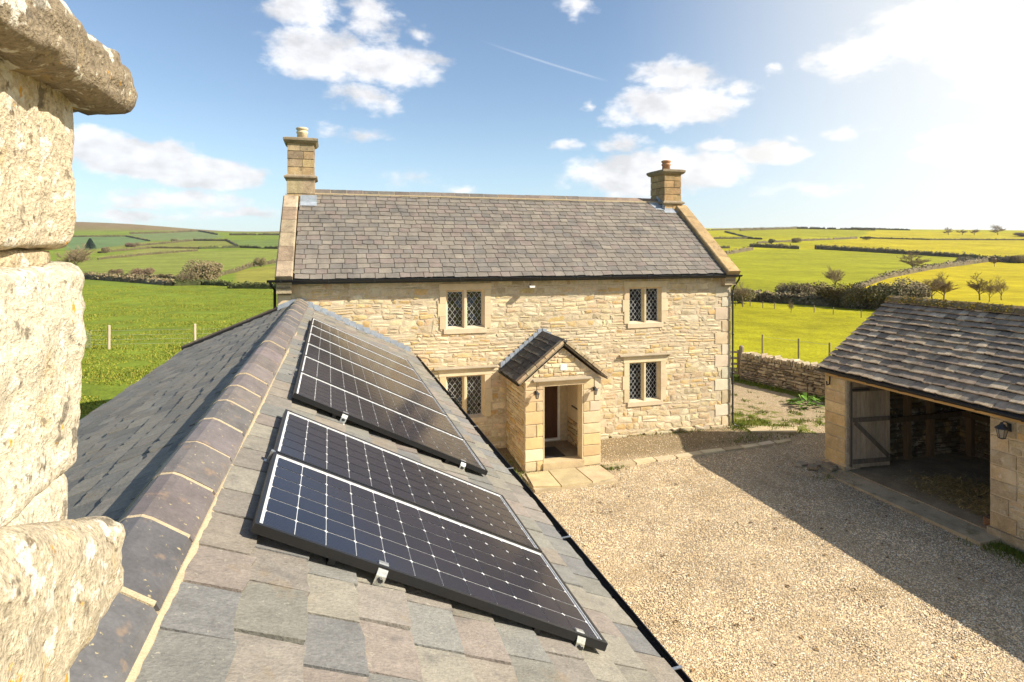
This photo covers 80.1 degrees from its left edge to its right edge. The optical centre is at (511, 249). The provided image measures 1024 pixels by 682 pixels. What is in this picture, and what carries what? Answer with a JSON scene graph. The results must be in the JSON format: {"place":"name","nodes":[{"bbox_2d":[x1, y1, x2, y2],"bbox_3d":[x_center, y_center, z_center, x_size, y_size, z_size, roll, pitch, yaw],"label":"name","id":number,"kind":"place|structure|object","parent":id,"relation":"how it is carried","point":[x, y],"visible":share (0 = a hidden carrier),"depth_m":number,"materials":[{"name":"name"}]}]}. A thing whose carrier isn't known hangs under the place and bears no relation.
{"place":"outdoors","nodes":[
{"label":"outdoors","id":0,"kind":"place"},
{"bbox_2d":[44,222,1023,419],"bbox_3d":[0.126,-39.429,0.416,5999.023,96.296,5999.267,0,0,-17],"label":"ground","id":1,"kind":"structure","parent":0,"point":[766,269],"depth_m":152.16,"materials":[{"name":"plant"}]},
{"bbox_2d":[52,243,97,264],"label":"bare tree","id":2,"kind":"object","parent":1,"relation":"on","point":[71,257],"visible":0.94,"depth_m":164.79,"materials":[{"name":"brown plant"}]},
{"bbox_2d":[84,238,95,249],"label":"conifer","id":3,"kind":"object","parent":1,"relation":"on","point":[90,243],"visible":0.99,"depth_m":480.25,"materials":[{"name":"green plant"}]},
{"bbox_2d":[101,247,110,252],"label":"bush","id":4,"kind":"object","parent":1,"relation":"on","point":[106,249],"visible":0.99,"depth_m":426.42,"materials":[{"name":"brown plant"}]},
{"bbox_2d":[73,234,149,240],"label":"hedgerow","id":5,"kind":"object","parent":1,"relation":"on","point":[130,236],"visible":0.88,"depth_m":887.22,"materials":[{"name":"green plant"}]},
{"bbox_2d":[108,269,124,273],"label":"bush","id":6,"kind":"object","parent":1,"relation":"on","point":[117,271],"visible":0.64,"depth_m":162.64,"materials":[{"name":"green plant"}]},
{"bbox_2d":[83,271,174,285],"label":"hedgerow","id":7,"kind":"object","parent":1,"relation":"on","point":[120,277],"visible":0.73,"depth_m":125.45,"materials":[{"name":"brown plant"}]},
{"bbox_2d":[124,242,139,246],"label":"bush","id":8,"kind":"object","parent":1,"relation":"on","point":[131,244],"visible":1,"depth_m":545.43,"materials":[{"name":"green plant"}]},
{"bbox_2d":[99,272,177,278],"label":"hedgerow","id":9,"kind":"object","parent":1,"relation":"on","point":[158,276],"visible":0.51,"depth_m":150.23,"materials":[{"name":"brown plant"}]},
{"bbox_2d":[127,268,155,274],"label":"bush","id":10,"kind":"object","parent":1,"relation":"on","point":[147,271],"visible":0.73,"depth_m":155.16,"materials":[{"name":"brown plant"}]},
{"bbox_2d":[97,249,197,259],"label":"hedgerow","id":11,"kind":"object","parent":1,"relation":"on","point":[149,253],"visible":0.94,"depth_m":412.12,"materials":[{"name":"green plant"}]},
{"bbox_2d":[97,246,197,252],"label":"hedgerow","id":12,"kind":"object","parent":1,"relation":"on","point":[148,247],"visible":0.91,"depth_m":514.93,"materials":[{"name":"green plant"}]},
{"bbox_2d":[85,324,211,348],"bbox_3d":[-20.116,4.869,33.706,13.190,1.502,0.478,0,0,-4],"label":"wire fence","id":13,"kind":"object","parent":1,"relation":"on","point":[109,330],"visible":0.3,"depth_m":33.43,"materials":[{"name":"brown wood"}]},
{"bbox_2d":[129,229,217,234],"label":"hedgerow","id":14,"kind":"object","parent":1,"relation":"on","point":[191,230],"visible":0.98,"depth_m":1018.98,"materials":[{"name":"green plant"}]},
{"bbox_2d":[137,238,226,245],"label":"hedgerow","id":15,"kind":"object","parent":1,"relation":"on","point":[183,240],"visible":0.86,"depth_m":725.46,"materials":[{"name":"green plant"}]},
{"bbox_2d":[175,272,199,281],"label":"bush","id":16,"kind":"object","parent":1,"relation":"on","point":[190,276],"visible":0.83,"depth_m":122.03,"materials":[{"name":"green plant"}]},
{"bbox_2d":[180,259,222,280],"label":"bush","id":17,"kind":"object","parent":1,"relation":"on","point":[207,270],"visible":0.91,"depth_m":126.81,"materials":[{"name":"brown plant"}]},
{"bbox_2d":[174,279,232,285],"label":"hedgerow","id":18,"kind":"object","parent":1,"relation":"on","point":[202,282],"visible":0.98,"depth_m":93.68,"materials":[{"name":"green plant"}]},
{"bbox_2d":[198,245,277,248],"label":"hedgerow","id":19,"kind":"object","parent":1,"relation":"on","point":[239,246],"visible":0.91,"depth_m":541.25,"materials":[{"name":"green plant"}]},
{"bbox_2d":[215,259,276,276],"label":"hedgerow","id":20,"kind":"object","parent":1,"relation":"on","point":[238,269],"visible":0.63,"depth_m":206.05,"materials":[{"name":"grey stone"}]},
{"bbox_2d":[227,281,275,288],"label":"hedgerow","id":21,"kind":"object","parent":1,"relation":"on","point":[254,285],"visible":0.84,"depth_m":86.13,"materials":[{"name":"green plant"}]},
{"bbox_2d":[229,232,278,234],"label":"hedgerow","id":22,"kind":"object","parent":1,"relation":"on","point":[266,233],"visible":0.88,"depth_m":957.23,"materials":[{"name":"green plant"}]},
{"bbox_2d":[253,257,267,266],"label":"bush","id":23,"kind":"object","parent":1,"relation":"on","point":[261,261],"visible":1,"depth_m":245.33,"materials":[{"name":"green plant"}]},
{"bbox_2d":[64,299,692,681],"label":"slate roofed wing","id":24,"kind":"structure","parent":1,"relation":"on","point":[168,469],"depth_m":3.23,"materials":[{"name":"grey stone"}]},
{"bbox_2d":[0,0,137,681],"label":"chimney stack","id":25,"kind":"object","parent":24,"relation":"on","point":[61,580],"visible":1,"depth_m":1.17,"materials":[{"name":"stone"}]},
{"bbox_2d":[264,449,275,461],"bbox_3d":[-1.650,1.407,4.144,0.045,0.095,0.044,28,-8,-15],"label":"end clamp","id":26,"kind":"object","parent":24,"relation":"attached to","point":[269,456],"visible":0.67,"depth_m":4.13,"materials":[{"name":"metal"}]},
{"bbox_2d":[339,411,348,424],"bbox_3d":[-1.650,1.680,5.970,0.097,0.120,0.305,27,-8,-15],"label":"roof hook","id":27,"kind":"object","parent":24,"relation":"on","point":[343,419],"visible":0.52,"depth_m":6.04,"materials":[{"name":"metal"}]},
{"bbox_2d":[310,318,414,369],"bbox_3d":[-3.023,1.918,12.230,2.170,0.108,1.135,27,-8,-15],"label":"solar panel","id":28,"kind":"object","parent":24,"relation":"on","point":[358,341],"visible":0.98,"depth_m":12.28,"materials":[{"name":"black glass"}]},
{"bbox_2d":[308,324,422,381],"bbox_3d":[-2.693,1.918,11.132,2.170,0.108,1.135,27,-8,-15],"label":"solar panel","id":29,"kind":"object","parent":24,"relation":"on","point":[356,348],"visible":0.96,"depth_m":11.17,"materials":[{"name":"black glass"}]},
{"bbox_2d":[305,332,433,396],"bbox_3d":[-2.362,1.918,10.033,2.170,0.108,1.135,27,-8,-15],"label":"solar panel","id":30,"kind":"object","parent":24,"relation":"on","point":[357,358],"visible":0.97,"depth_m":10.06,"materials":[{"name":"black glass"}]},
{"bbox_2d":[302,342,446,414],"bbox_3d":[-2.032,1.918,8.935,2.170,0.108,1.135,27,-8,-15],"label":"solar panel","id":31,"kind":"object","parent":24,"relation":"on","point":[364,373],"visible":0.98,"depth_m":8.95,"materials":[{"name":"black glass"}]},
{"bbox_2d":[372,560,388,586],"bbox_3d":[-0.677,1.740,3.151,0.097,0.120,0.305,27,-8,-15],"label":"roof hook","id":32,"kind":"object","parent":24,"relation":"on","point":[380,577],"visible":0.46,"depth_m":3.22,"materials":[{"name":"metal"}]},
{"bbox_2d":[298,354,463,438],"bbox_3d":[-1.702,1.918,7.836,2.170,0.108,1.135,27,-8,-15],"label":"solar panel","id":33,"kind":"object","parent":24,"relation":"on","point":[367,390],"visible":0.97,"depth_m":7.83,"materials":[{"name":"black glass"}]},
{"bbox_2d":[292,371,487,474],"bbox_3d":[-1.371,1.918,6.738,2.170,0.108,1.135,27,-8,-15],"label":"solar panel","id":34,"kind":"object","parent":24,"relation":"on","point":[335,401],"visible":1,"depth_m":6.59,"materials":[{"name":"black glass"}]},
{"bbox_2d":[271,409,542,551],"bbox_3d":[-0.879,1.901,4.978,2.170,0.108,1.135,27,-8,-15],"label":"solar panel","id":35,"kind":"object","parent":24,"relation":"on","point":[304,439],"visible":0.94,"depth_m":4.91,"materials":[{"name":"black glass"}]},
{"bbox_2d":[250,451,607,651],"bbox_3d":[-0.547,1.901,3.874,2.170,0.108,1.135,27,-8,-15],"label":"solar panel","id":36,"kind":"object","parent":24,"relation":"on","point":[332,518],"visible":0.99,"depth_m":3.71,"materials":[{"name":"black glass"}]},
{"bbox_2d":[459,459,465,469],"bbox_3d":[-0.501,2.278,6.316,0.097,0.120,0.305,27,-8,-15],"label":"roof hook","id":37,"kind":"object","parent":24,"relation":"on","point":[462,465],"visible":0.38,"depth_m":6.39,"materials":[{"name":"metal"}]},
{"bbox_2d":[574,628,585,653],"bbox_3d":[0.415,2.308,3.479,0.097,0.120,0.305,27,-8,-15],"label":"roof hook","id":38,"kind":"object","parent":24,"relation":"on","point":[580,643],"visible":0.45,"depth_m":3.56,"materials":[{"name":"metal"}]},
{"bbox_2d":[267,127,742,472],"bbox_3d":[-0.184,1.045,19.033,13.450,9.310,8.040,0,0,-17],"label":"farmhouse","id":39,"kind":"object","parent":1,"relation":"on","point":[623,307],"visible":0.81,"depth_m":17.29,"materials":[{"name":"stone"}]},
{"bbox_2d":[438,283,492,333],"bbox_3d":[-1.267,1.563,16.403,1.490,1.335,0.223,0,0,-17],"label":"window","id":40,"kind":"structure","parent":39,"relation":"in","point":[466,307],"depth_m":16.40,"materials":[{"name":"stone"}]},
{"bbox_2d":[434,364,496,421],"bbox_3d":[-1.256,3.872,16.367,1.710,1.517,0.300,0,0,-17],"label":"window","id":41,"kind":"structure","parent":39,"relation":"in","point":[470,386],"depth_m":16.44,"materials":[{"name":"stone"}]},
{"bbox_2d":[535,390,539,398],"bbox_3d":[0.623,3.577,15.086,0.133,0.210,0.198,0,0,5],"label":"wall lantern","id":42,"kind":"object","parent":39,"relation":"attached to","point":[537,393],"depth_m":15.03,"materials":[{"name":"black metal"}]},
{"bbox_2d":[544,386,559,440],"bbox_3d":[0.923,4.350,17.037,0.860,1.940,0.140,0,0,-17],"label":"front door","id":43,"kind":"structure","parent":39,"relation":"in","point":[551,393],"depth_m":17.10,"materials":[{"name":"brown wood"}]},
{"bbox_2d":[544,446,564,457],"bbox_3d":[0.945,5.338,16.078,0.670,0.020,0.750,0,0,-17],"label":"door mat","id":44,"kind":"object","parent":39,"relation":"on","point":[551,452],"depth_m":16.04,"materials":[{"name":"black fabric"}]},
{"bbox_2d":[622,281,667,327],"bbox_3d":[3.889,1.592,17.954,1.480,1.355,0.223,0,0,-17],"label":"window","id":45,"kind":"structure","parent":39,"relation":"in","point":[644,304],"depth_m":17.96,"materials":[{"name":"stone"}]},
{"bbox_2d":[619,352,671,406],"bbox_3d":[3.891,3.797,17.914,1.680,1.527,0.300,0,0,-17],"label":"window","id":46,"kind":"structure","parent":39,"relation":"in","point":[644,380],"depth_m":17.95,"materials":[{"name":"stone"}]},
{"bbox_2d":[80,285,1023,568],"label":"grass","id":47,"kind":"structure","parent":1,"relation":"on","point":[144,371],"depth_m":33.61,"materials":[{"name":"green plant"}]},
{"bbox_2d":[724,230,747,236],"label":"hedgerow","id":48,"kind":"object","parent":1,"relation":"on","point":[734,233],"visible":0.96,"depth_m":609.11,"materials":[{"name":"green plant"}]},
{"bbox_2d":[730,345,743,377],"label":"field gate","id":49,"kind":"structure","parent":1,"relation":"on","point":[739,352],"depth_m":25.89,"materials":[{"name":"brown wood"}]},
{"bbox_2d":[714,236,761,239],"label":"hedgerow","id":50,"kind":"object","parent":1,"relation":"on","point":[734,237],"visible":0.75,"depth_m":531.44,"materials":[{"name":"green plant"}]},
{"bbox_2d":[724,246,752,254],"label":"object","id":51,"kind":"object","parent":1,"relation":"on","point":[743,249],"visible":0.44,"depth_m":369.40,"materials":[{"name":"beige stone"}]},
{"bbox_2d":[731,281,750,301],"bbox_3d":[22.226,4.173,59.653,2.189,2.646,2.852,0,0,-17],"label":"bare tree","id":52,"kind":"object","parent":1,"relation":"on","point":[741,292],"visible":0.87,"depth_m":59.71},
{"bbox_2d":[730,287,756,302],"bbox_3d":[23.786,4.726,63.503,2.625,1.712,3.458,0,0,-41],"label":"bush","id":53,"kind":"object","parent":1,"relation":"on","point":[752,295],"visible":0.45,"depth_m":62.75,"materials":[{"name":"green plant"}]},
{"bbox_2d":[749,243,798,248],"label":"hedgerow","id":54,"kind":"object","parent":1,"relation":"on","point":[785,246],"visible":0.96,"depth_m":419.96,"materials":[{"name":"green plant"}]},
{"bbox_2d":[774,281,797,293],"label":"bush","id":55,"kind":"object","parent":1,"relation":"on","point":[783,287],"visible":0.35,"depth_m":66.74,"materials":[{"name":"green plant"}]},
{"bbox_2d":[762,334,830,358],"bbox_3d":[13.645,4.936,29.396,0.188,1.376,3.454,0,0,-35],"label":"wire fence","id":56,"kind":"object","parent":1,"relation":"on","point":[798,345],"visible":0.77,"depth_m":29.27,"materials":[{"name":"brown wood"}]},
{"bbox_2d":[791,238,801,242],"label":"bush","id":57,"kind":"object","parent":1,"relation":"on","point":[795,240],"visible":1,"depth_m":480.22,"materials":[{"name":"green plant"}]},
{"bbox_2d":[735,300,861,317],"bbox_3d":[25.167,5.267,54.703,1.480,0.844,12.437,0,0,-29],"label":"wire fence","id":58,"kind":"object","parent":1,"relation":"on","point":[805,306],"visible":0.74,"depth_m":56.82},
{"bbox_2d":[786,392,824,409],"bbox_3d":[10.198,5.215,21.030,1.628,0.475,1.235,0,0,-17],"label":"leafy plant","id":59,"kind":"object","parent":1,"relation":"on","point":[804,397],"visible":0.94,"depth_m":21.04,"materials":[{"name":"green plant"}]},
{"bbox_2d":[740,226,874,230],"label":"hedgerow","id":60,"kind":"object","parent":1,"relation":"on","point":[791,227],"visible":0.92,"depth_m":824.68,"materials":[{"name":"green plant"}]},
{"bbox_2d":[757,236,857,243],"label":"hedgerow","id":61,"kind":"object","parent":1,"relation":"on","point":[816,239],"visible":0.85,"depth_m":511.71,"materials":[{"name":"green plant"}]},
{"bbox_2d":[706,227,909,230],"bbox_3d":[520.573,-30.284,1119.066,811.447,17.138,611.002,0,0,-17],"label":"hedgerow","id":62,"kind":"object","parent":1,"relation":"on","point":[787,227],"visible":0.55,"depth_m":827.07,"materials":[{"name":"green plant"}]},
{"bbox_2d":[731,288,887,309],"bbox_3d":[28.756,5.044,62.358,2.072,2.049,19.159,0,0,-38],"label":"hedgerow","id":63,"kind":"object","parent":1,"relation":"on","point":[786,297],"visible":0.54,"depth_m":61.73,"materials":[{"name":"green plant"}]},
{"bbox_2d":[790,280,831,296],"bbox_3d":[31.214,4.381,63.409,4.082,2.478,3.788,0,0,-29],"label":"bush","id":64,"kind":"object","parent":1,"relation":"on","point":[807,288],"visible":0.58,"depth_m":63.20,"materials":[{"name":"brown plant"}]},
{"bbox_2d":[816,283,847,306],"bbox_3d":[31.892,4.338,59.580,3.903,2.553,4.206,0,0,4],"label":"bush","id":65,"kind":"object","parent":1,"relation":"on","point":[830,293],"visible":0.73,"depth_m":58.78,"materials":[{"name":"green plant"}]},
{"bbox_2d":[822,266,844,287],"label":"bare tree","id":66,"kind":"object","parent":1,"relation":"on","point":[831,275],"visible":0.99,"depth_m":104.33,"materials":[{"name":"brown plant"}]},
{"bbox_2d":[840,282,885,309],"bbox_3d":[32.959,4.285,57.055,4.042,2.658,3.751,0,0,37],"label":"bush","id":67,"kind":"object","parent":1,"relation":"on","point":[854,294],"visible":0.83,"depth_m":56.41,"materials":[{"name":"green plant"}]},
{"bbox_2d":[866,282,911,302],"bbox_3d":[34.285,4.263,55.285,3.254,2.701,4.286,0,0,-33],"label":"bush","id":68,"kind":"object","parent":1,"relation":"on","point":[881,294],"visible":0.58,"depth_m":55.12,"materials":[{"name":"green plant"}]},
{"bbox_2d":[814,244,974,257],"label":"hedgerow","id":69,"kind":"object","parent":1,"relation":"on","point":[882,250],"visible":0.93,"depth_m":373.10,"materials":[{"name":"green plant"}]},
{"bbox_2d":[884,276,931,299],"bbox_3d":[35.580,3.962,55.189,3.961,3.368,4.268,0,0,12],"label":"bush","id":70,"kind":"object","parent":1,"relation":"on","point":[918,289],"visible":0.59,"depth_m":54.12,"materials":[{"name":"green plant"}]},
{"bbox_2d":[899,252,932,266],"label":"bare tree","id":71,"kind":"object","parent":1,"relation":"on","point":[916,260],"visible":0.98,"depth_m":182.90,"materials":[{"name":"brown plant"}]},
{"bbox_2d":[918,274,949,298],"bbox_3d":[44.381,3.977,64.430,3.418,3.056,3.315,0,0,-1],"label":"bare tree","id":72,"kind":"object","parent":1,"relation":"on","point":[937,284],"visible":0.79,"depth_m":64.08,"materials":[{"name":"brown plant"}]},
{"bbox_2d":[851,255,1023,288],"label":"stone wall","id":73,"kind":"structure","parent":1,"relation":"on","point":[914,269],"depth_m":202.60,"materials":[{"name":"grey stone"}]},
{"bbox_2d":[860,236,1023,239],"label":"hedgerow","id":74,"kind":"object","parent":1,"relation":"on","point":[913,238],"visible":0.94,"depth_m":550.67,"materials":[{"name":"green plant"}]},
{"bbox_2d":[929,272,960,299],"bbox_3d":[45.291,3.790,64.641,3.481,3.421,2.942,0,0,-2],"label":"bare tree","id":75,"kind":"object","parent":1,"relation":"on","point":[948,288],"visible":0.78,"depth_m":64.28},
{"bbox_2d":[941,227,952,234],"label":"bare tree","id":76,"kind":"object","parent":1,"relation":"on","point":[948,229],"visible":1,"depth_m":673.89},
{"bbox_2d":[955,256,972,260],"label":"bush","id":77,"kind":"object","parent":1,"relation":"on","point":[961,258],"visible":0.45,"depth_m":288.91,"materials":[{"name":"green plant"}]},
{"bbox_2d":[967,271,992,299],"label":"bare tree","id":78,"kind":"object","parent":1,"relation":"on","point":[978,287],"visible":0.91,"depth_m":69.84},
{"bbox_2d":[973,254,1009,258],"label":"hedgerow","id":79,"kind":"object","parent":1,"relation":"on","point":[980,256],"visible":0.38,"depth_m":320.28,"materials":[{"name":"green plant"}]},
{"bbox_2d":[983,278,1000,301],"bbox_3d":[50.816,4.163,64.611,1.246,2.689,1.623,0,0,-9],"label":"bare tree","id":80,"kind":"object","parent":1,"relation":"on","point":[989,287],"visible":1,"depth_m":64.45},
{"bbox_2d":[989,225,1006,234],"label":"bare tree","id":81,"kind":"object","parent":1,"relation":"on","point":[997,231],"visible":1,"depth_m":674.01,"materials":[{"name":"brown plant"}]},
{"bbox_2d":[992,276,1009,299],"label":"bare tree","id":82,"kind":"object","parent":1,"relation":"on","point":[1000,285],"visible":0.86,"depth_m":69.83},
{"bbox_2d":[1009,254,1023,262],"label":"bush","id":83,"kind":"object","parent":1,"relation":"on","point":[1016,258],"visible":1,"depth_m":288.01,"materials":[{"name":"green plant"}]},
{"bbox_2d":[1012,232,1023,236],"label":"bush","id":84,"kind":"object","parent":1,"relation":"on","point":[1019,234],"visible":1,"depth_m":640.45,"materials":[{"name":"green plant"}]},
{"bbox_2d":[63,0,1023,231],"label":"sky","id":85,"kind":"structure","parent":0,"point":[902,114],"materials":[{"name":"blue"}]},
{"bbox_2d":[522,465,617,492],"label":"path","id":86,"kind":"structure","parent":0,"point":[567,478],"depth_m":14.66,"materials":[{"name":"beige stone"}]},
{"bbox_2d":[497,371,1023,681],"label":"gravel courtyard","id":87,"kind":"structure","parent":0,"point":[775,408],"depth_m":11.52,"materials":[{"name":"beige gravel"}]},
{"bbox_2d":[601,426,797,468],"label":"kerb","id":88,"kind":"structure","parent":87,"relation":"on","point":[764,429],"depth_m":16.81,"materials":[{"name":"stone"}]},
{"bbox_2d":[557,455,983,677],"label":"leaf litter","id":89,"kind":"object","parent":87,"relation":"on","point":[693,669],"visible":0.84,"depth_m":10.42,"materials":[{"name":"brown plant"}]},
{"bbox_2d":[740,352,824,396],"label":"dry stone wall","id":90,"kind":"structure","parent":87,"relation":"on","point":[796,375],"depth_m":23.75,"materials":[{"name":"stone"}]},
{"bbox_2d":[792,460,837,472],"bbox_3d":[7.822,5.541,15.660,1.070,0.118,0.908,0,0,-17],"label":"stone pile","id":91,"kind":"object","parent":87,"relation":"on","point":[828,466],"visible":1,"depth_m":15.59,"materials":[{"name":"grey stone"}]},
{"bbox_2d":[822,469,1000,546],"bbox_3d":[8.702,5.710,13.566,0.720,0.280,3.870,0,0,-17],"label":"barn threshold","id":92,"kind":"object","parent":87,"relation":"on","point":[942,520],"visible":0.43,"depth_m":13.08,"materials":[{"name":"concrete"}]},
{"bbox_2d":[814,295,1023,551],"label":"barn","id":93,"kind":"structure","parent":87,"relation":"on","point":[935,385],"depth_m":14.80,"materials":[{"name":"stone"}]},
{"bbox_2d":[849,381,889,467],"bbox_3d":[9.098,4.410,15.479,1.163,2.180,0.088,0,0,-12],"label":"barn door","id":94,"kind":"structure","parent":93,"relation":"in","point":[869,417],"depth_m":15.46,"materials":[{"name":"grey wood"}]},
{"bbox_2d":[887,463,989,516],"bbox_3d":[11.274,5.455,13.636,3.740,0.236,4.480,0,0,-17],"label":"straw","id":95,"kind":"object","parent":93,"relation":"on","point":[961,484],"visible":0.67,"depth_m":13.96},
{"bbox_2d":[983,514,989,525],"bbox_3d":[9.649,5.469,12.279,0.208,0.206,0.222,0,0,-17],"label":"loose stone","id":96,"kind":"object","parent":93,"relation":"on","point":[986,520],"visible":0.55,"depth_m":12.29,"materials":[{"name":"stone"}]},
{"bbox_2d":[994,421,1011,439],"bbox_3d":[9.362,3.428,11.608,0.324,0.340,0.200,0,0,-17],"label":"wall lantern","id":97,"kind":"object","parent":93,"relation":"attached to","point":[1002,429],"depth_m":11.56,"materials":[{"name":"black metal"}]}
]}

